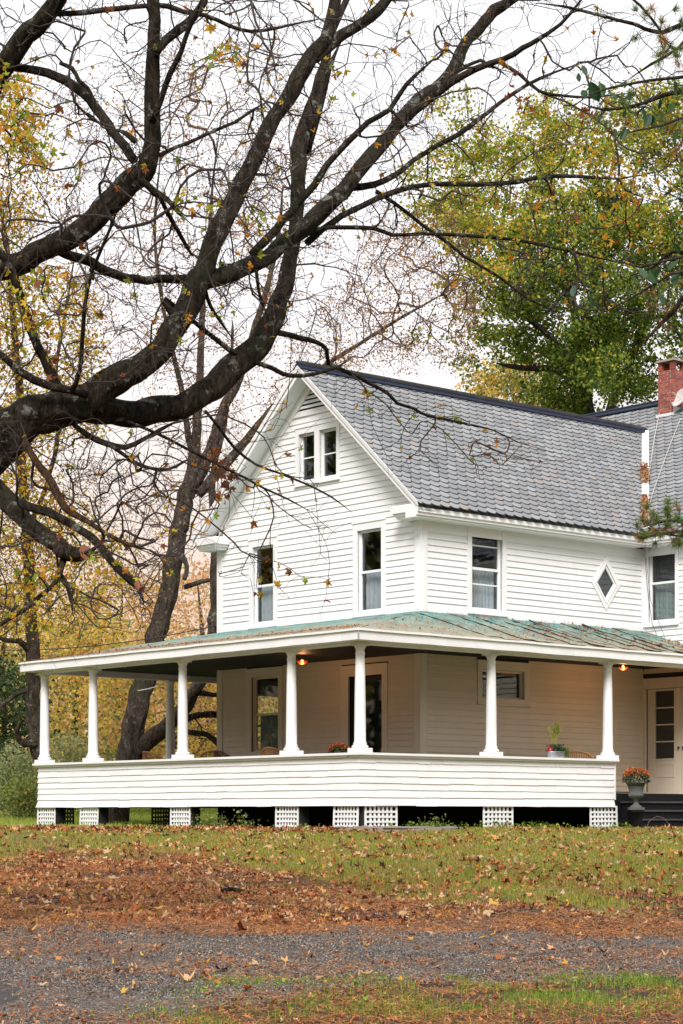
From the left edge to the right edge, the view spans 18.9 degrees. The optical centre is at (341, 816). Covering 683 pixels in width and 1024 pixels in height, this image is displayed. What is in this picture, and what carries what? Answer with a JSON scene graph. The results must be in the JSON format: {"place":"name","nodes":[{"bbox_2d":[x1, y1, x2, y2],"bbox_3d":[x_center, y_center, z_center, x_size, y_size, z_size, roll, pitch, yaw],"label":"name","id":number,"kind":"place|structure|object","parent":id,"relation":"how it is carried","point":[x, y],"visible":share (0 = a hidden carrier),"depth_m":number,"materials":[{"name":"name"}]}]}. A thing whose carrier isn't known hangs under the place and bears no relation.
{"place":"outdoors","nodes":[
{"label":"outdoors","id":0,"kind":"place"},
{"bbox_2d":[0,984,21,1023],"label":"paved road","id":1,"kind":"structure","parent":0,"point":[4,994],"depth_m":12.93,"materials":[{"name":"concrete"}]},
{"bbox_2d":[0,807,289,827],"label":"back lawn grass","id":2,"kind":"structure","parent":0,"point":[142,817],"depth_m":51.63,"materials":[{"name":"green plant"}]},
{"bbox_2d":[0,917,682,1023],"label":"driveway","id":3,"kind":"structure","parent":0,"point":[72,995],"depth_m":14.94,"materials":[{"name":"grey gravel"}]},
{"bbox_2d":[24,923,37,930],"bbox_3d":[-2.623,0.923,17.265,0.114,0.086,0.106,0,0,33],"label":"fallen leaf","id":4,"kind":"object","parent":3,"relation":"on","point":[32,929],"visible":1,"depth_m":17.26,"materials":[{"name":"beige plant"}]},
{"bbox_2d":[131,981,138,988],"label":"fallen leaf","id":5,"kind":"object","parent":3,"relation":"on","point":[134,985],"visible":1,"depth_m":13.22,"materials":[{"name":"beige plant"}]},
{"bbox_2d":[177,968,195,980],"bbox_3d":[-1.024,1.047,13.627,0.120,0.088,0.114,0,0,32],"label":"fallen leaf","id":6,"kind":"object","parent":3,"relation":"on","point":[186,977],"visible":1,"depth_m":13.62,"materials":[{"name":"plant"}]},
{"bbox_2d":[215,964,231,969],"bbox_3d":[-0.824,1.048,14.289,0.132,0.040,0.115,-2,3,-35],"label":"fallen leaf","id":7,"kind":"object","parent":3,"relation":"on","point":[222,968],"visible":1,"depth_m":14.29,"materials":[{"name":"brown plant"}]},
{"bbox_2d":[300,949,309,956],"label":"fallen leaf","id":8,"kind":"object","parent":3,"relation":"on","point":[306,953],"visible":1,"depth_m":15.31,"materials":[{"name":"beige plant"}]},
{"bbox_2d":[495,953,503,958],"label":"fallen leaf","id":9,"kind":"object","parent":3,"relation":"on","point":[498,957],"visible":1,"depth_m":14.96,"materials":[{"name":"orange plant"}]},
{"bbox_2d":[0,789,682,1023],"bbox_3d":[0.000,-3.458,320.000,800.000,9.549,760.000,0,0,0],"label":"ground","id":10,"kind":"structure","parent":0,"point":[446,986],"depth_m":19.77,"materials":[{"name":"plant"}]},
{"bbox_2d":[0,760,37,819],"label":"shrub","id":11,"kind":"object","parent":10,"relation":"on","point":[20,792],"visible":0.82,"depth_m":53.73,"materials":[{"name":"green plant"}]},
{"bbox_2d":[0,635,76,810],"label":"evergreen tree","id":12,"kind":"object","parent":10,"relation":"on","point":[8,687],"visible":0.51,"depth_m":62.61,"materials":[{"name":"green plant"}]},
{"bbox_2d":[0,726,77,817],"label":"shrub","id":13,"kind":"object","parent":10,"relation":"on","point":[13,763],"visible":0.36,"depth_m":55.76,"materials":[{"name":"green plant"}]},
{"bbox_2d":[0,565,78,686],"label":"yellow tree","id":14,"kind":"object","parent":10,"relation":"on","point":[11,646],"visible":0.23,"depth_m":71.59,"materials":[{"name":"yellow plant"}]},
{"bbox_2d":[25,719,115,815],"bbox_3d":[-7.625,-1.369,58.266,2.848,2.787,3.741,0,0,23],"label":"shrub","id":15,"kind":"object","parent":10,"relation":"on","point":[70,749],"visible":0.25,"depth_m":57.74,"materials":[{"name":"green plant"}]},
{"bbox_2d":[0,58,141,822],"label":"straight tree","id":16,"kind":"object","parent":10,"relation":"on","point":[31,646],"visible":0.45,"depth_m":48.23,"materials":[{"name":"yellow plant"}]},
{"bbox_2d":[8,596,168,810],"bbox_3d":[-8.362,-3.694,66.680,5.936,7.357,9.456,0,0,0],"label":"yellow tree","id":17,"kind":"object","parent":10,"relation":"on","point":[74,686],"visible":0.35,"depth_m":64.89,"materials":[{"name":"yellow plant"}]},
{"bbox_2d":[68,724,144,811],"bbox_3d":[-6.777,-1.420,61.692,3.197,2.668,3.497,0,0,-33],"label":"shrub","id":18,"kind":"object","parent":10,"relation":"on","point":[110,755],"visible":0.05,"depth_m":62.05,"materials":[{"name":"green plant"}]},
{"bbox_2d":[55,559,190,757],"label":"orange tree","id":19,"kind":"object","parent":10,"relation":"on","point":[131,614],"visible":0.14,"depth_m":88.69,"materials":[{"name":"orange plant"}]},
{"bbox_2d":[130,902,139,910],"bbox_3d":[-1.970,0.857,19.591,0.097,0.092,0.030,-17,-19,-19],"label":"fallen leaf","id":20,"kind":"object","parent":10,"relation":"on","point":[135,907],"visible":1,"depth_m":19.58,"materials":[{"name":"orange plant"}]},
{"bbox_2d":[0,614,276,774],"bbox_3d":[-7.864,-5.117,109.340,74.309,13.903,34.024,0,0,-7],"label":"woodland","id":21,"kind":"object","parent":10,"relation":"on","point":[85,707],"visible":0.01,"depth_m":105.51,"materials":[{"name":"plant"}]},
{"bbox_2d":[0,595,277,784],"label":"woodland","id":22,"kind":"object","parent":10,"relation":"on","point":[98,710],"depth_m":105.09,"materials":[{"name":"plant"}]},
{"bbox_2d":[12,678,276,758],"bbox_3d":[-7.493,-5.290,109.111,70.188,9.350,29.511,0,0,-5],"label":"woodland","id":23,"kind":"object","parent":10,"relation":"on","point":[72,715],"depth_m":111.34,"materials":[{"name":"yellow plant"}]},
{"bbox_2d":[51,627,277,813],"bbox_3d":[-4.822,-2.697,60.285,7.601,5.889,9.121,0,0,0],"label":"yellow tree","id":24,"kind":"object","parent":10,"relation":"on","point":[107,695],"visible":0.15,"depth_m":58.84,"materials":[{"name":"yellow plant"}]},
{"bbox_2d":[0,823,395,833],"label":"leaf litter","id":25,"kind":"object","parent":10,"relation":"on","point":[186,827],"visible":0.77,"depth_m":37.31,"materials":[{"name":"brown plant"}]},
{"bbox_2d":[134,553,276,757],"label":"orange tree","id":26,"kind":"object","parent":10,"relation":"on","point":[199,607],"visible":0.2,"depth_m":84.32,"materials":[{"name":"orange plant"}]},
{"bbox_2d":[178,809,273,827],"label":"foundation weeds","id":27,"kind":"object","parent":10,"relation":"on","point":[221,822],"visible":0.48,"depth_m":40.73,"materials":[{"name":"green plant"}]},
{"bbox_2d":[46,13,487,822],"bbox_3d":[-1.872,-9.861,50.973,11.395,20.826,8.614,0,0,0],"label":"leaning tree","id":28,"kind":"object","parent":10,"relation":"on","point":[136,739],"visible":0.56,"depth_m":49.98,"materials":[{"name":"brown plant"}]},
{"bbox_2d":[280,902,295,907],"bbox_3d":[-0.518,0.860,19.909,0.155,0.070,0.070,0,0,-11],"label":"fallen leaf","id":29,"kind":"object","parent":10,"relation":"on","point":[290,905],"visible":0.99,"depth_m":19.90,"materials":[{"name":"brown plant"}]},
{"bbox_2d":[0,826,682,936],"bbox_3d":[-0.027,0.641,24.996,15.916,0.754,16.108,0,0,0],"label":"leaf litter","id":30,"kind":"object","parent":10,"relation":"on","point":[168,879],"visible":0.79,"depth_m":20.71,"materials":[{"name":"brown plant"}]},
{"bbox_2d":[220,886,251,892],"bbox_3d":[-1.095,0.761,21.361,0.336,0.092,0.055,0,0,2],"label":"stick","id":31,"kind":"object","parent":30,"relation":"on","point":[233,889],"visible":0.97,"depth_m":21.35,"materials":[{"name":"brown wood"}]},
{"bbox_2d":[230,921,246,930],"bbox_3d":[-0.848,0.914,17.184,0.132,0.097,0.136,0,0,37],"label":"fallen leaf","id":32,"kind":"object","parent":30,"relation":"on","point":[240,926],"visible":1,"depth_m":17.16,"materials":[{"name":"brown plant"}]},
{"bbox_2d":[475,909,484,915],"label":"fallen leaf","id":33,"kind":"object","parent":30,"relation":"on","point":[481,914],"visible":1,"depth_m":18.32,"materials":[{"name":"beige plant"}]},
{"bbox_2d":[0,0,682,666],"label":"maple tree","id":34,"kind":"object","parent":10,"relation":"on","point":[26,422],"visible":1,"depth_m":17.25,"materials":[{"name":"brown plant"}]},
{"bbox_2d":[0,826,682,908],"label":"lawn grass","id":35,"kind":"structure","parent":10,"relation":"on","point":[608,879],"depth_m":28.88,"materials":[{"name":"green plant"}]},
{"bbox_2d":[0,914,682,1023],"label":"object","id":36,"kind":"object","parent":10,"relation":"on","point":[301,966],"visible":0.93,"depth_m":14.26,"materials":[{"name":"grey gravel"}]},
{"bbox_2d":[0,824,682,898],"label":"leaf litter","id":37,"kind":"object","parent":10,"relation":"on","point":[447,867],"visible":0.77,"depth_m":29.35,"materials":[{"name":"brown plant"}]},
{"bbox_2d":[0,919,682,1023],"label":"leaf litter","id":38,"kind":"object","parent":10,"relation":"on","point":[345,1003],"visible":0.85,"depth_m":13.70,"materials":[{"name":"brown plant"}]},
{"bbox_2d":[18,358,682,828],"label":"farmhouse","id":39,"kind":"object","parent":10,"relation":"on","point":[422,724],"visible":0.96,"depth_m":43.99,"materials":[{"name":"white paint"}]},
{"bbox_2d":[0,625,216,650],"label":"overhead cable","id":40,"kind":"object","parent":39,"relation":"attached to","point":[115,643],"visible":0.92,"depth_m":48.90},
{"bbox_2d":[142,751,165,759],"bbox_3d":[-4.168,-0.976,45.793,0.552,0.973,0.762,0,0,-26],"label":"wicker chair","id":41,"kind":"object","parent":39,"relation":"on","point":[145,753],"visible":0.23,"depth_m":45.54,"materials":[{"name":"brown wicker"}]},
{"bbox_2d":[199,750,225,757],"bbox_3d":[-2.819,-0.972,45.170,0.642,0.965,0.552,0,0,-10],"label":"wicker chair","id":42,"kind":"object","parent":39,"relation":"on","point":[206,752],"visible":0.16,"depth_m":44.94,"materials":[{"name":"wicker"}]},
{"bbox_2d":[214,750,230,756],"bbox_3d":[-2.473,-0.959,44.020,0.551,0.940,0.642,0,0,-20],"label":"wicker chair","id":43,"kind":"object","parent":39,"relation":"on","point":[216,752],"visible":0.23,"depth_m":43.79,"materials":[{"name":"brown wicker"}]},
{"bbox_2d":[247,535,277,628],"bbox_3d":[-1.667,-5.208,45.716,0.300,2.014,1.008,0,0,-41],"label":"window","id":44,"kind":"structure","parent":39,"relation":"in","point":[269,606],"depth_m":45.86,"materials":[{"name":"white paint"}]},
{"bbox_2d":[244,666,282,755],"bbox_3d":[-1.640,-2.334,45.699,0.320,1.948,1.322,0,0,-41],"label":"window","id":45,"kind":"structure","parent":39,"relation":"in","point":[271,724],"depth_m":45.94,"materials":[{"name":"paint"}]},
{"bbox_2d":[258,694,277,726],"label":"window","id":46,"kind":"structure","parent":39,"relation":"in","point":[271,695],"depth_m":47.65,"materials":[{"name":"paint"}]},
{"bbox_2d":[261,747,278,755],"bbox_3d":[-1.446,-0.953,42.458,0.560,0.933,0.552,0,-6,13],"label":"wicker chair","id":47,"kind":"object","parent":39,"relation":"on","point":[264,751],"visible":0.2,"depth_m":42.27,"materials":[{"name":"brown wicker"}]},
{"bbox_2d":[296,655,307,663],"bbox_3d":[-0.814,-3.240,42.411,0.258,0.190,0.259,0,0,-41],"label":"porch lamp","id":48,"kind":"object","parent":39,"relation":"attached to","point":[302,661],"visible":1,"depth_m":42.37,"materials":[{"name":"glass"}]},
{"bbox_2d":[293,423,316,487],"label":"window","id":49,"kind":"structure","parent":39,"relation":"in","point":[299,431],"depth_m":44.72,"materials":[{"name":"white paint"}]},
{"bbox_2d":[315,419,340,483],"bbox_3d":[-0.240,-7.835,44.024,0.205,1.300,0.773,0,0,-41],"label":"window","id":50,"kind":"structure","parent":39,"relation":"in","point":[333,423],"depth_m":44.11,"materials":[{"name":"white paint"}]},
{"bbox_2d":[327,742,349,752],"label":"flowers","id":51,"kind":"object","parent":39,"relation":"on","point":[336,749],"visible":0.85,"depth_m":39.09,"materials":[{"name":"plant"}]},
{"bbox_2d":[31,610,680,660],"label":"roof needles","id":52,"kind":"object","parent":39,"relation":"on","point":[186,643],"visible":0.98,"depth_m":41.81,"materials":[{"name":"brown plant"}]},
{"bbox_2d":[39,609,682,658],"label":"roof leaf litter","id":53,"kind":"object","parent":39,"relation":"on","point":[347,625],"visible":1,"depth_m":42.00,"materials":[{"name":"brown plant"}]},
{"bbox_2d":[339,663,387,752],"bbox_3d":[0.529,-1.853,43.184,0.220,2.687,1.494,0,0,-41],"label":"front door","id":54,"kind":"structure","parent":39,"relation":"in","point":[346,672],"depth_m":43.45,"materials":[{"name":"paint"}]},
{"bbox_2d":[351,517,385,617],"bbox_3d":[0.659,-5.208,43.075,0.300,2.014,1.036,0,0,-41],"label":"window","id":55,"kind":"structure","parent":39,"relation":"in","point":[375,579],"depth_m":43.23,"materials":[{"name":"white paint"}]},
{"bbox_2d":[467,526,508,616],"bbox_3d":[2.993,-5.220,43.202,1.199,1.976,0.300,0,0,-41],"label":"window","id":56,"kind":"structure","parent":39,"relation":"in","point":[480,581],"depth_m":43.37,"materials":[{"name":"white paint"}]},
{"bbox_2d":[477,660,530,706],"bbox_3d":[3.399,-2.817,43.493,1.598,0.939,0.205,0,0,-41],"label":"window","id":57,"kind":"structure","parent":39,"relation":"in","point":[523,669],"depth_m":43.63,"materials":[{"name":"paint"}]},
{"bbox_2d":[545,720,571,757],"bbox_3d":[4.390,-1.547,41.691,0.599,0.831,0.474,0,0,-27],"label":"planter tub","id":58,"kind":"object","parent":39,"relation":"on","point":[558,751],"visible":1,"depth_m":41.59,"materials":[{"name":"green"}]},
{"bbox_2d":[566,750,594,758],"bbox_3d":[5.021,-0.948,43.287,0.642,0.917,0.552,0,0,-13],"label":"wicker chair","id":59,"kind":"object","parent":39,"relation":"on","point":[581,755],"visible":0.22,"depth_m":43.50,"materials":[{"name":"brown wicker"}]},
{"bbox_2d":[520,621,682,647],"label":"roof leaf litter","id":60,"kind":"object","parent":39,"relation":"on","point":[661,644],"visible":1,"depth_m":44.04,"materials":[{"name":"brown plant"}]},
{"bbox_2d":[591,556,619,609],"bbox_3d":[5.869,-5.184,45.591,0.950,1.200,0.062,0,0,-41],"label":"diamond window","id":61,"kind":"structure","parent":39,"relation":"in","point":[605,582],"depth_m":45.61,"materials":[{"name":"white paint"}]},
{"bbox_2d":[618,664,628,669],"bbox_3d":[6.048,-3.240,44.032,0.258,0.190,0.259,0,0,-41],"label":"porch lamp","id":62,"kind":"object","parent":39,"relation":"attached to","point":[624,667],"visible":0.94,"depth_m":43.96,"materials":[{"name":"glass"}]},
{"bbox_2d":[622,767,650,809],"bbox_3d":[6.113,-0.593,42.552,0.597,0.900,0.598,0,0,0],"label":"flower urn","id":63,"kind":"object","parent":39,"relation":"on","point":[636,794],"visible":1,"depth_m":42.44,"materials":[{"name":"grey stone"}]},
{"bbox_2d":[637,461,651,526],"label":"valley leaf litter","id":64,"kind":"object","parent":39,"relation":"on","point":[643,475],"visible":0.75,"depth_m":48.42,"materials":[{"name":"brown plant"}]},
{"bbox_2d":[645,557,656,634],"bbox_3d":[6.911,-5.224,46.047,0.293,2.405,0.508,0,0,0],"label":"wall cable","id":65,"kind":"object","parent":39,"relation":"attached to","point":[648,595],"depth_m":46.26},
{"bbox_2d":[646,415,658,492],"bbox_3d":[7.440,-8.451,49.257,0.053,3.718,5.972,0,0,12],"label":"roof cable","id":66,"kind":"object","parent":39,"relation":"attached to","point":[652,450],"visible":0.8,"depth_m":50.00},
{"bbox_2d":[646,560,664,637],"bbox_3d":[7.054,-4.905,45.963,0.065,1.864,0.716,0,0,-27],"label":"wall cable","id":67,"kind":"object","parent":39,"relation":"attached to","point":[650,600],"depth_m":46.20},
{"bbox_2d":[643,546,679,627],"bbox_3d":[7.253,-5.285,46.135,0.300,2.014,1.033,0,0,-41],"label":"window","id":68,"kind":"structure","parent":39,"relation":"in","point":[666,592],"depth_m":46.28,"materials":[{"name":"white paint"}]},
{"bbox_2d":[648,688,681,791],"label":"glazed door","id":69,"kind":"structure","parent":39,"relation":"in","point":[665,775],"depth_m":46.04,"materials":[{"name":"paint"}]},
{"bbox_2d":[650,418,680,502],"bbox_3d":[7.627,-8.279,48.705,0.063,3.287,4.884,0,0,19],"label":"roof cable","id":70,"kind":"object","parent":39,"relation":"attached to","point":[665,457],"visible":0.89,"depth_m":49.14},
{"bbox_2d":[672,389,682,408],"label":"satellite dish","id":71,"kind":"object","parent":39,"relation":"attached to","point":[678,400],"visible":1,"depth_m":51.66,"materials":[{"name":"white metal"}]},
{"bbox_2d":[682,687,682,790],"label":"glazed door","id":72,"kind":"structure","parent":39,"relation":"in","point":[682,687],"depth_m":45.68,"materials":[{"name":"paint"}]},
{"bbox_2d":[92,964,682,1023],"bbox_3d":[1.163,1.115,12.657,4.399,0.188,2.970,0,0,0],"label":"verge grass","id":73,"kind":"structure","parent":10,"relation":"on","point":[451,1008],"depth_m":12.37,"materials":[{"name":"green plant"}]},
{"bbox_2d":[330,826,463,832],"bbox_3d":[1.031,0.272,37.636,2.646,0.205,1.175,0,0,0],"label":"flat rock","id":74,"kind":"object","parent":10,"relation":"on","point":[403,828],"visible":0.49,"depth_m":37.22,"materials":[{"name":"stone"}]},
{"bbox_2d":[176,980,682,1023],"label":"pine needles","id":75,"kind":"object","parent":10,"relation":"on","point":[456,1005],"visible":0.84,"depth_m":12.14,"materials":[{"name":"brown plant"}]},
{"bbox_2d":[415,813,448,826],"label":"foundation weeds","id":76,"kind":"object","parent":10,"relation":"on","point":[438,823],"visible":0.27,"depth_m":39.01,"materials":[{"name":"green plant"}]},
{"bbox_2d":[388,821,488,828],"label":"foundation weeds","id":77,"kind":"object","parent":10,"relation":"on","point":[407,824],"visible":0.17,"depth_m":39.12,"materials":[{"name":"green plant"}]},
{"bbox_2d":[484,909,492,915],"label":"fallen leaf","id":78,"kind":"object","parent":10,"relation":"on","point":[489,911],"visible":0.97,"depth_m":18.75,"materials":[{"name":"beige plant"}]},
{"bbox_2d":[488,898,499,904],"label":"fallen leaf","id":79,"kind":"object","parent":10,"relation":"on","point":[491,900],"visible":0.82,"depth_m":20.01,"materials":[{"name":"yellow plant"}]},
{"bbox_2d":[450,341,597,406],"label":"tree","id":80,"kind":"object","parent":10,"relation":"on","point":[492,382],"visible":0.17,"depth_m":81.19,"materials":[{"name":"plant"}]},
{"bbox_2d":[371,887,682,926],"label":"fallen leaves","id":81,"kind":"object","parent":10,"relation":"on","point":[527,908],"depth_m":19.33,"materials":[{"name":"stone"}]},
{"bbox_2d":[386,65,682,414],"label":"maple","id":82,"kind":"object","parent":10,"relation":"on","point":[576,363],"visible":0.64,"depth_m":60.43,"materials":[{"name":"green plant"}]},
{"bbox_2d":[460,820,630,827],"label":"foundation weeds","id":83,"kind":"object","parent":10,"relation":"on","point":[544,824],"visible":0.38,"depth_m":40.96,"materials":[{"name":"green plant"}]},
{"bbox_2d":[536,0,682,555],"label":"white pine","id":84,"kind":"object","parent":10,"relation":"on","point":[667,509],"visible":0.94,"depth_m":17.45,"materials":[{"name":"plant"}]},
{"bbox_2d":[570,65,682,319],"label":"young tree","id":85,"kind":"object","parent":10,"relation":"on","point":[595,91],"visible":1,"depth_m":15.84,"materials":[{"name":"green plant"}]},
{"bbox_2d":[0,0,682,764],"label":"sky","id":86,"kind":"structure","parent":0,"point":[540,21],"materials":[{"name":"white"}]}
]}

